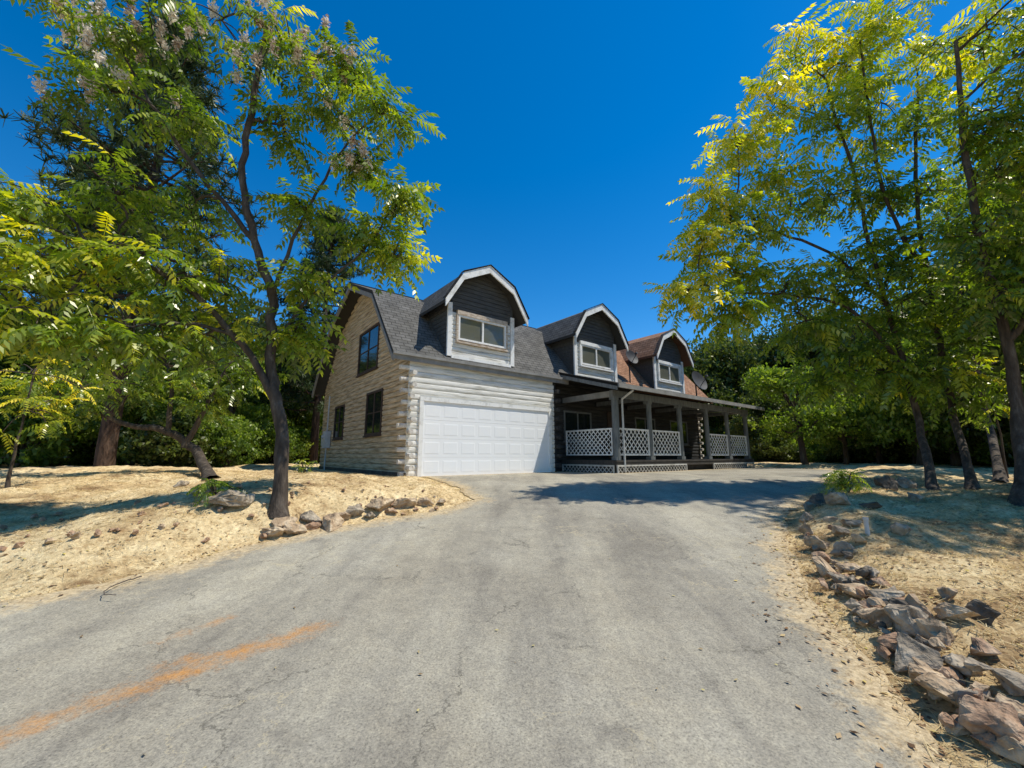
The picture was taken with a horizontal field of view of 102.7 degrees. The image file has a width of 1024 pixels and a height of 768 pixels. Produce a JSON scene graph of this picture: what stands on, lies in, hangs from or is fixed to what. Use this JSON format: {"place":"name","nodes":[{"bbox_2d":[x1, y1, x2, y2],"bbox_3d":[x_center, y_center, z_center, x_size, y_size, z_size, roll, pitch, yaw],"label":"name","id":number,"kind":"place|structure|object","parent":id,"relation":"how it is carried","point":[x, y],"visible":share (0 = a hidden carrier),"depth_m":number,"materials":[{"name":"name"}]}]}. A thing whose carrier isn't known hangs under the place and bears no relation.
{"place":"outdoors","nodes":[
{"label":"outdoors","id":0,"kind":"place"},
{"bbox_2d":[0,468,472,602],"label":"dry grass","id":1,"kind":"structure","parent":0,"point":[245,477],"depth_m":6.73,"materials":[{"name":"plant"}]},
{"bbox_2d":[0,467,958,767],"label":"driveway","id":2,"kind":"structure","parent":0,"point":[230,659],"depth_m":2.88,"materials":[{"name":"asphalt"}]},
{"bbox_2d":[0,460,1023,767],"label":"ground","id":3,"kind":"structure","parent":0,"point":[76,558],"depth_m":4.94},
{"bbox_2d":[0,341,95,465],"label":"bright tree","id":4,"kind":"object","parent":3,"relation":"on","point":[7,366],"visible":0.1,"depth_m":15.38,"materials":[{"name":"green plant"}]},
{"bbox_2d":[0,357,101,487],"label":"sapling","id":5,"kind":"object","parent":3,"relation":"on","point":[28,400],"visible":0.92,"depth_m":8.11,"materials":[{"name":"green plant"}]},
{"bbox_2d":[0,366,107,467],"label":"bush","id":6,"kind":"object","parent":3,"relation":"on","point":[47,449],"visible":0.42,"depth_m":14.45,"materials":[{"name":"green plant"}]},
{"bbox_2d":[34,432,95,465],"bbox_3d":[-18.654,2.615,17.157,2.435,1.995,2.664,3,-10,-16],"label":"bush","id":7,"kind":"object","parent":3,"relation":"on","point":[80,456],"visible":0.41,"depth_m":17.07,"materials":[{"name":"green plant"}]},
{"bbox_2d":[3,137,193,465],"bbox_3d":[-19.982,-4.243,20.367,7.429,16.870,8.254,-8,-13,39],"label":"pine tree","id":8,"kind":"object","parent":3,"relation":"on","point":[142,184],"visible":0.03,"depth_m":19.83,"materials":[{"name":"green plant"}]},
{"bbox_2d":[94,419,160,464],"bbox_3d":[-16.789,2.380,18.198,2.826,2.892,2.583,-2,-10,13],"label":"bush","id":9,"kind":"object","parent":3,"relation":"on","point":[120,460],"visible":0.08,"depth_m":17.51,"materials":[{"name":"green plant"}]},
{"bbox_2d":[68,372,197,464],"bbox_3d":[-16.330,1.462,17.968,4.703,4.813,4.247,2,-10,-12],"label":"bright tree","id":10,"kind":"object","parent":3,"relation":"on","point":[135,414],"visible":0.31,"depth_m":17.08,"materials":[{"name":"green plant"}]},
{"bbox_2d":[0,329,266,480],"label":"leaning tree","id":11,"kind":"object","parent":3,"relation":"on","point":[206,470],"visible":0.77,"depth_m":10.59,"materials":[{"name":"green plant"}]},
{"bbox_2d":[0,0,269,466],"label":"pine tree","id":12,"kind":"object","parent":3,"relation":"on","point":[107,444],"visible":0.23,"depth_m":13.97,"materials":[{"name":"green plant"}]},
{"bbox_2d":[117,405,232,467],"bbox_3d":[-13.347,2.121,16.308,4.408,2.889,3.719,-10,-14,44],"label":"bush","id":13,"kind":"object","parent":3,"relation":"on","point":[149,450],"visible":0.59,"depth_m":15.41,"materials":[{"name":"green plant"}]},
{"bbox_2d":[186,478,247,507],"bbox_3d":[-4.055,1.542,5.675,0.827,0.475,0.698,-7,-12,35],"label":"shrub","id":14,"kind":"object","parent":3,"relation":"on","point":[214,483],"visible":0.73,"depth_m":5.62,"materials":[{"name":"green plant"}]},
{"bbox_2d":[157,338,287,465],"bbox_3d":[-12.988,1.081,18.859,4.894,5.977,5.250,-1,-10,7],"label":"bright tree","id":15,"kind":"object","parent":3,"relation":"on","point":[245,411],"visible":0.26,"depth_m":19.04,"materials":[{"name":"green plant"}]},
{"bbox_2d":[0,0,445,517],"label":"tree of heaven","id":16,"kind":"object","parent":3,"relation":"on","point":[120,44],"visible":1,"depth_m":6.63,"materials":[{"name":"green plant"}]},
{"bbox_2d":[201,490,254,506],"bbox_3d":[-3.871,1.568,5.604,0.577,0.246,0.373,2,-10,-9],"label":"rock","id":17,"kind":"object","parent":3,"relation":"on","point":[233,498],"visible":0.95,"depth_m":5.51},
{"bbox_2d":[194,410,266,466],"bbox_3d":[-11.566,2.398,16.881,2.729,2.545,2.864,-8,-13,38],"label":"bush","id":18,"kind":"object","parent":3,"relation":"on","point":[230,434],"visible":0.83,"depth_m":16.58,"materials":[{"name":"green plant"}]},
{"bbox_2d":[200,294,277,385],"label":"broadleaf tree","id":19,"kind":"object","parent":3,"relation":"on","point":[256,318],"visible":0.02,"depth_m":32.07,"materials":[{"name":"green plant"}]},
{"bbox_2d":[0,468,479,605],"bbox_3d":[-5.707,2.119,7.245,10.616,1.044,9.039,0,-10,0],"label":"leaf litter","id":20,"kind":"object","parent":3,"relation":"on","point":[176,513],"visible":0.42,"depth_m":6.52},
{"bbox_2d":[222,331,324,426],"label":"bright tree","id":21,"kind":"object","parent":3,"relation":"on","point":[305,416],"visible":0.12,"depth_m":23.48,"materials":[{"name":"green plant"}]},
{"bbox_2d":[262,526,284,537],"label":"rock","id":22,"kind":"object","parent":3,"relation":"on","point":[274,531],"visible":0.73,"depth_m":5.34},
{"bbox_2d":[243,415,314,463],"bbox_3d":[-11.679,2.747,20.310,3.311,3.089,3.026,-1,-10,8],"label":"bush","id":23,"kind":"object","parent":3,"relation":"on","point":[267,443],"visible":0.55,"depth_m":19.82,"materials":[{"name":"green plant"}]},
{"bbox_2d":[271,516,297,527],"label":"rock","id":24,"kind":"object","parent":3,"relation":"on","point":[279,522],"visible":0.75,"depth_m":5.58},
{"bbox_2d":[283,521,306,534],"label":"rock","id":25,"kind":"object","parent":3,"relation":"on","point":[291,528],"visible":0.93,"depth_m":5.49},
{"bbox_2d":[286,405,322,455],"bbox_3d":[-13.164,2.287,26.880,6.511,6.768,5.951,-9,-13,41],"label":"bush","id":26,"kind":"object","parent":3,"relation":"on","point":[305,425],"visible":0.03,"depth_m":24.33,"materials":[{"name":"green plant"}]},
{"bbox_2d":[288,426,321,463],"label":"bush","id":27,"kind":"object","parent":3,"relation":"on","point":[304,434],"visible":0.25,"depth_m":22.15,"materials":[{"name":"green plant"}]},
{"bbox_2d":[253,202,368,463],"bbox_3d":[-10.789,-2.938,22.916,6.647,15.094,7.385,8,-13,-40],"label":"pine tree","id":28,"kind":"object","parent":3,"relation":"on","point":[325,260],"visible":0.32,"depth_m":22.09,"materials":[{"name":"green plant"}]},
{"bbox_2d":[300,510,321,522],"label":"rock","id":29,"kind":"object","parent":3,"relation":"on","point":[309,516],"visible":0.83,"depth_m":5.87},
{"bbox_2d":[322,512,343,532],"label":"rock","id":30,"kind":"object","parent":3,"relation":"on","point":[332,522],"visible":0.91,"depth_m":5.83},
{"bbox_2d":[345,504,364,516],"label":"rock","id":31,"kind":"object","parent":3,"relation":"on","point":[356,510],"visible":0.94,"depth_m":6.21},
{"bbox_2d":[365,496,394,511],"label":"rock","id":32,"kind":"object","parent":3,"relation":"on","point":[381,504],"visible":1,"depth_m":6.45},
{"bbox_2d":[392,498,416,508],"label":"rock","id":33,"kind":"object","parent":3,"relation":"on","point":[398,503],"visible":1,"depth_m":6.72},
{"bbox_2d":[311,265,764,476],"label":"log house","id":34,"kind":"structure","parent":3,"relation":"on","point":[467,372],"depth_m":14.28,"materials":[{"name":"white paint"}]},
{"bbox_2d":[331,404,344,440],"bbox_3d":[-6.993,1.569,16.537,0.100,1.390,1.400,8,-13,-37],"label":"window","id":35,"kind":"structure","parent":34,"relation":"in","point":[339,419],"depth_m":16.53,"materials":[{"name":"black glass"}]},
{"bbox_2d":[356,322,379,377],"bbox_3d":[-5.129,-1.181,14.600,0.100,1.640,2.150,8,-13,-37],"label":"window","id":36,"kind":"structure","parent":34,"relation":"in","point":[368,352],"depth_m":14.56,"materials":[{"name":"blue glass"}]},
{"bbox_2d":[362,388,383,437],"bbox_3d":[-4.560,0.974,13.483,0.100,1.510,1.600,8,-13,-37],"label":"window","id":37,"kind":"structure","parent":34,"relation":"in","point":[374,399],"depth_m":13.45,"materials":[{"name":"black glass"}]},
{"bbox_2d":[417,396,551,476],"bbox_3d":[-0.618,1.734,13.072,5.120,2.250,0.083,8,-13,-37],"label":"garage door","id":38,"kind":"structure","parent":34,"relation":"in","point":[446,422],"depth_m":12.79,"materials":[{"name":"white paint"}]},
{"bbox_2d":[563,410,592,442],"bbox_3d":[2.652,1.728,16.430,1.700,1.240,0.100,8,-13,-37],"label":"window","id":39,"kind":"structure","parent":34,"relation":"in","point":[573,420],"depth_m":16.42,"materials":[{"name":"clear glass"}]},
{"bbox_2d":[607,412,622,458],"bbox_3d":[4.465,2.237,17.775,0.900,2.018,0.065,8,-13,-37],"label":"front door","id":40,"kind":"structure","parent":34,"relation":"in","point":[609,414],"depth_m":17.67,"materials":[{"name":"brown metal"}]},
{"bbox_2d":[634,417,656,444],"bbox_3d":[6.276,2.216,19.218,1.700,1.240,0.100,8,-13,-37],"label":"window","id":41,"kind":"structure","parent":34,"relation":"in","point":[640,423],"depth_m":19.11,"materials":[{"name":"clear glass"}]},
{"bbox_2d":[669,420,689,445],"bbox_3d":[8.561,2.524,20.979,1.700,1.240,0.100,8,-13,-37],"label":"window","id":42,"kind":"structure","parent":34,"relation":"in","point":[673,424],"depth_m":20.95,"materials":[{"name":"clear glass"}]},
{"bbox_2d":[692,371,707,395],"bbox_3d":[8.093,-0.011,17.643,0.727,1.163,0.643,-2,-10,9],"label":"satellite dish","id":43,"kind":"object","parent":34,"relation":"on","point":[699,380],"visible":0.94,"depth_m":17.76,"materials":[{"name":"grey metal"}]},
{"bbox_2d":[697,417,731,458],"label":"bush","id":44,"kind":"object","parent":3,"relation":"on","point":[712,427],"visible":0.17,"depth_m":32.91,"materials":[{"name":"green plant"}]},
{"bbox_2d":[683,337,746,457],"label":"broadleaf tree","id":45,"kind":"object","parent":3,"relation":"on","point":[688,371],"visible":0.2,"depth_m":34.62,"materials":[{"name":"green plant"}]},
{"bbox_2d":[689,333,782,458],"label":"broadleaf tree","id":46,"kind":"object","parent":3,"relation":"on","point":[742,360],"visible":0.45,"depth_m":33.41,"materials":[{"name":"green plant"}]},
{"bbox_2d":[710,327,801,415],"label":"broadleaf tree","id":47,"kind":"object","parent":3,"relation":"on","point":[758,338],"visible":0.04,"depth_m":37.43,"materials":[{"name":"green plant"}]},
{"bbox_2d":[723,389,800,461],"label":"broadleaf tree","id":48,"kind":"object","parent":3,"relation":"on","point":[736,426],"visible":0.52,"depth_m":28.32,"materials":[{"name":"green plant"}]},
{"bbox_2d":[744,430,799,462],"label":"bush","id":49,"kind":"object","parent":3,"relation":"on","point":[779,451],"visible":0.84,"depth_m":26.46,"materials":[{"name":"green plant"}]},
{"bbox_2d":[735,315,825,418],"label":"broadleaf tree","id":50,"kind":"object","parent":3,"relation":"on","point":[775,349],"visible":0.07,"depth_m":36.05,"materials":[{"name":"green plant"}]},
{"bbox_2d":[643,0,960,490],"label":"tree of heaven","id":51,"kind":"object","parent":3,"relation":"on","point":[828,331],"visible":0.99,"depth_m":9.52,"materials":[{"name":"green plant"}]},
{"bbox_2d":[740,356,865,464],"bbox_3d":[13.896,1.405,20.220,4.681,5.718,5.022,5,-11,-24],"label":"bright tree","id":52,"kind":"object","parent":3,"relation":"on","point":[832,419],"visible":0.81,"depth_m":19.74,"materials":[{"name":"green plant"}]},
{"bbox_2d":[790,436,838,462],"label":"bush","id":53,"kind":"object","parent":3,"relation":"on","point":[818,457],"visible":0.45,"depth_m":25.12,"materials":[{"name":"green plant"}]},
{"bbox_2d":[803,535,827,549],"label":"rock","id":54,"kind":"object","parent":3,"relation":"on","point":[811,540],"visible":0.91,"depth_m":4.76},
{"bbox_2d":[808,493,825,507],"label":"rock","id":55,"kind":"object","parent":3,"relation":"on","point":[818,499],"visible":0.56,"depth_m":6.92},
{"bbox_2d":[766,294,870,381],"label":"broadleaf tree","id":56,"kind":"object","parent":3,"relation":"on","point":[811,355],"visible":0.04,"depth_m":33.04,"materials":[{"name":"green plant"}]},
{"bbox_2d":[811,556,835,577],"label":"rock","id":57,"kind":"object","parent":3,"relation":"on","point":[823,567],"visible":0.89,"depth_m":4.10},
{"bbox_2d":[824,492,851,504],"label":"rock","id":58,"kind":"object","parent":3,"relation":"on","point":[835,498],"visible":1,"depth_m":5.98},
{"bbox_2d":[832,525,849,536],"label":"rock","id":59,"kind":"object","parent":3,"relation":"on","point":[840,531],"visible":0.85,"depth_m":4.86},
{"bbox_2d":[830,541,857,555],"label":"rock","id":60,"kind":"object","parent":3,"relation":"on","point":[838,547],"visible":0.83,"depth_m":4.46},
{"bbox_2d":[819,469,873,494],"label":"shrub","id":61,"kind":"object","parent":3,"relation":"on","point":[842,481],"visible":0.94,"depth_m":7.39,"materials":[{"name":"green plant"}]},
{"bbox_2d":[835,563,860,572],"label":"rock","id":62,"kind":"object","parent":3,"relation":"on","point":[850,567],"visible":0.81,"depth_m":3.96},
{"bbox_2d":[804,381,897,464],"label":"bright tree","id":63,"kind":"object","parent":3,"relation":"on","point":[833,439],"visible":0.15,"depth_m":21.48,"materials":[{"name":"green plant"}]},
{"bbox_2d":[836,583,869,598],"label":"rock","id":64,"kind":"object","parent":3,"relation":"on","point":[849,588],"visible":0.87,"depth_m":3.53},
{"bbox_2d":[817,305,893,381],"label":"broadleaf tree","id":65,"kind":"object","parent":3,"relation":"on","point":[859,339],"visible":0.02,"depth_m":29.46,"materials":[{"name":"green plant"}]},
{"bbox_2d":[824,431,900,462],"bbox_3d":[20.249,3.493,24.221,3.569,2.700,4.230,3,-10,-14],"label":"bush","id":66,"kind":"object","parent":3,"relation":"on","point":[857,457],"visible":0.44,"depth_m":23.53,"materials":[{"name":"green plant"}]},
{"bbox_2d":[839,380,904,463],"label":"bright tree","id":67,"kind":"object","parent":3,"relation":"on","point":[879,458],"visible":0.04,"depth_m":22.57,"materials":[{"name":"green plant"}]},
{"bbox_2d":[856,607,892,626],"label":"rock","id":68,"kind":"object","parent":3,"relation":"on","point":[873,614],"visible":0.46,"depth_m":3.07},
{"bbox_2d":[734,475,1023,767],"bbox_3d":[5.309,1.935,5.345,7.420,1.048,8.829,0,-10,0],"label":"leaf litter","id":69,"kind":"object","parent":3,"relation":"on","point":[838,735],"visible":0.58,"depth_m":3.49,"materials":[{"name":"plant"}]},
{"bbox_2d":[851,359,916,463],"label":"bright tree","id":70,"kind":"object","parent":3,"relation":"on","point":[914,458],"visible":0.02,"depth_m":20.89,"materials":[{"name":"green plant"}]},
{"bbox_2d":[876,645,893,660],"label":"rock","id":71,"kind":"object","parent":3,"relation":"on","point":[886,653],"visible":1,"depth_m":2.75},
{"bbox_2d":[873,475,897,490],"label":"rock","id":72,"kind":"object","parent":3,"relation":"on","point":[886,482],"visible":0.94,"depth_m":7.72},
{"bbox_2d":[868,585,904,601],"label":"rock","id":73,"kind":"object","parent":3,"relation":"on","point":[892,591],"visible":0.62,"depth_m":3.26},
{"bbox_2d":[877,632,896,651],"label":"rock","id":74,"kind":"object","parent":3,"relation":"on","point":[889,641],"visible":0.48,"depth_m":2.79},
{"bbox_2d":[774,475,1023,767],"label":"dry grass","id":75,"kind":"structure","parent":3,"relation":"on","point":[933,547],"depth_m":4.09,"materials":[{"name":"plant"}]},
{"bbox_2d":[890,522,912,535],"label":"rock","id":76,"kind":"object","parent":3,"relation":"on","point":[900,529],"visible":1,"depth_m":4.67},
{"bbox_2d":[884,604,928,637],"bbox_3d":[2.809,1.664,2.912,0.285,0.203,0.203,4,-11,-20],"label":"rock","id":77,"kind":"object","parent":3,"relation":"on","point":[903,618],"visible":0.86,"depth_m":2.86,"materials":[{"name":"stone"}]},
{"bbox_2d":[896,477,918,488],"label":"rock","id":78,"kind":"object","parent":3,"relation":"on","point":[904,482],"visible":0.79,"depth_m":8.02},
{"bbox_2d":[802,0,1023,489],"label":"tree of heaven","id":79,"kind":"object","parent":3,"relation":"on","point":[965,383],"visible":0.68,"depth_m":9.72,"materials":[{"name":"green plant"}]},
{"bbox_2d":[848,338,982,464],"bbox_3d":[16.785,0.897,17.219,3.861,5.688,4.276,-2,-10,11],"label":"bright tree","id":80,"kind":"object","parent":3,"relation":"on","point":[905,422],"visible":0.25,"depth_m":16.81,"materials":[{"name":"green plant"}]},
{"bbox_2d":[894,632,942,672],"bbox_3d":[2.589,1.741,2.605,0.213,0.208,0.232,8,-13,-39],"label":"rock","id":81,"kind":"object","parent":3,"relation":"on","point":[908,647],"visible":0.67,"depth_m":2.61,"materials":[{"name":"stone"}]},
{"bbox_2d":[904,593,939,618],"bbox_3d":[2.997,1.642,2.964,0.129,0.175,0.253,-16,-3,-17],"label":"rock","id":82,"kind":"object","parent":3,"relation":"on","point":[911,599],"visible":0.44,"depth_m":3.01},
{"bbox_2d":[854,315,1005,465],"bbox_3d":[18.422,0.358,17.904,5.113,7.002,4.746,0,-10,-2],"label":"broadleaf tree","id":83,"kind":"object","parent":3,"relation":"on","point":[955,459],"visible":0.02,"depth_m":17.37,"materials":[{"name":"green plant"}]},
{"bbox_2d":[912,657,947,678],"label":"rock","id":84,"kind":"object","parent":3,"relation":"on","point":[923,665],"visible":0.38,"depth_m":2.46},
{"bbox_2d":[915,618,955,645],"bbox_3d":[2.887,1.690,2.771,0.228,0.169,0.155,22,-33,-21],"label":"rock","id":85,"kind":"object","parent":3,"relation":"on","point":[929,628],"visible":0.77,"depth_m":2.73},
{"bbox_2d":[914,672,966,706],"bbox_3d":[2.408,1.724,2.275,0.195,0.164,0.228,3,-10,-15],"label":"rock","id":86,"kind":"object","parent":3,"relation":"on","point":[939,686],"visible":0.66,"depth_m":2.27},
{"bbox_2d":[937,586,957,601],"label":"rock","id":87,"kind":"object","parent":3,"relation":"on","point":[947,593],"visible":0.97,"depth_m":3.12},
{"bbox_2d":[872,103,1023,481],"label":"tree of heaven","id":88,"kind":"object","parent":3,"relation":"on","point":[999,472],"visible":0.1,"depth_m":11.87,"materials":[{"name":"green plant"}]},
{"bbox_2d":[937,666,965,685],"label":"rock","id":89,"kind":"object","parent":3,"relation":"on","point":[950,672],"visible":0.84,"depth_m":2.40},
{"bbox_2d":[933,602,980,619],"bbox_3d":[3.092,1.595,2.859,0.163,0.128,0.207,4,-11,-20],"label":"rock","id":90,"kind":"object","parent":3,"relation":"on","point":[944,610],"visible":0.96,"depth_m":2.84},
{"bbox_2d":[941,653,972,677],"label":"rock","id":91,"kind":"object","parent":3,"relation":"on","point":[956,661],"visible":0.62,"depth_m":2.43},
{"bbox_2d":[963,657,992,671],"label":"rock","id":92,"kind":"object","parent":91,"relation":"on","point":[972,664],"visible":0.99,"depth_m":2.35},
{"bbox_2d":[944,723,971,736],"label":"rock","id":93,"kind":"object","parent":3,"relation":"on","point":[960,729],"visible":0.57,"depth_m":2.08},
{"bbox_2d":[938,712,955,727],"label":"rock","id":94,"kind":"object","parent":93,"relation":"on","point":[946,719],"visible":1,"depth_m":2.10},
{"bbox_2d":[893,0,1023,506],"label":"tree of heaven","id":95,"kind":"object","parent":3,"relation":"on","point":[1010,145],"visible":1,"depth_m":7.34,"materials":[{"name":"green plant"}]},
{"bbox_2d":[912,302,1010,466],"bbox_3d":[17.730,0.130,15.540,4.508,6.780,5.294,-3,-10,15],"label":"broadleaf tree","id":96,"kind":"object","parent":3,"relation":"on","point":[978,433],"visible":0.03,"depth_m":15.29,"materials":[{"name":"green plant"}]},
{"bbox_2d":[953,688,991,706],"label":"rock","id":97,"kind":"object","parent":3,"relation":"on","point":[959,694],"visible":0.34,"depth_m":2.18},
{"bbox_2d":[931,235,1023,429],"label":"broadleaf tree","id":98,"kind":"object","parent":3,"relation":"on","point":[1004,425],"visible":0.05,"depth_m":14.28,"materials":[{"name":"green plant"}]},
{"bbox_2d":[939,162,1022,296],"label":"pine tree","id":99,"kind":"object","parent":3,"relation":"on","point":[999,167],"visible":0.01,"depth_m":17.55,"materials":[{"name":"green plant"}]},
{"bbox_2d":[965,599,1000,625],"bbox_3d":[3.340,1.641,2.934,0.171,0.195,0.231,-21,-28,22],"label":"rock","id":100,"kind":"object","parent":3,"relation":"on","point":[983,610],"visible":0.67,"depth_m":2.87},
{"bbox_2d":[970,733,995,746],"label":"rock","id":101,"kind":"object","parent":3,"relation":"on","point":[987,739],"visible":0.97,"depth_m":1.98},
{"bbox_2d":[943,228,1023,457],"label":"broadleaf tree","id":102,"kind":"object","parent":3,"relation":"on","point":[1006,436],"visible":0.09,"depth_m":13.15,"materials":[{"name":"green plant"}]},
{"bbox_2d":[970,637,1001,655],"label":"rock","id":103,"kind":"object","parent":3,"relation":"on","point":[980,646],"visible":1,"depth_m":2.49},
{"bbox_2d":[951,162,1023,385],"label":"broadleaf tree","id":104,"kind":"object","parent":3,"relation":"on","point":[1020,352],"visible":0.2,"depth_m":7.87,"materials":[{"name":"green plant"}]},
{"bbox_2d":[951,357,1023,477],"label":"sapling","id":105,"kind":"object","parent":3,"relation":"on","point":[1001,441],"visible":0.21,"depth_m":9.67,"materials":[{"name":"green plant"}]},
{"bbox_2d":[958,694,1023,749],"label":"rock","id":106,"kind":"object","parent":3,"relation":"on","point":[978,716],"visible":0.81,"depth_m":2.00,"materials":[{"name":"stone"}]},
{"bbox_2d":[989,668,1023,695],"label":"rock","id":107,"kind":"object","parent":3,"relation":"on","point":[1011,682],"visible":1,"depth_m":2.22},
{"bbox_2d":[990,735,1023,765],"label":"rock","id":108,"kind":"object","parent":3,"relation":"on","point":[1002,745],"visible":0.81,"depth_m":1.90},
{"label":"rock","id":109,"kind":"object","parent":3,"relation":"on","visible":0},
{"bbox_2d":[908,662,926,683],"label":"rock","id":110,"kind":"object","parent":109,"relation":"on","point":[914,671],"visible":0.89,"depth_m":2.44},
{"label":"rock","id":111,"kind":"object","parent":3,"relation":"on","visible":0},
{"bbox_2d":[994,693,1023,710],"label":"rock","id":112,"kind":"object","parent":111,"relation":"on","point":[999,697],"visible":0.6,"depth_m":2.09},
{"bbox_2d":[0,0,1023,352],"label":"sky","id":113,"kind":"structure","parent":0,"point":[569,127],"materials":[{"name":"blue"}]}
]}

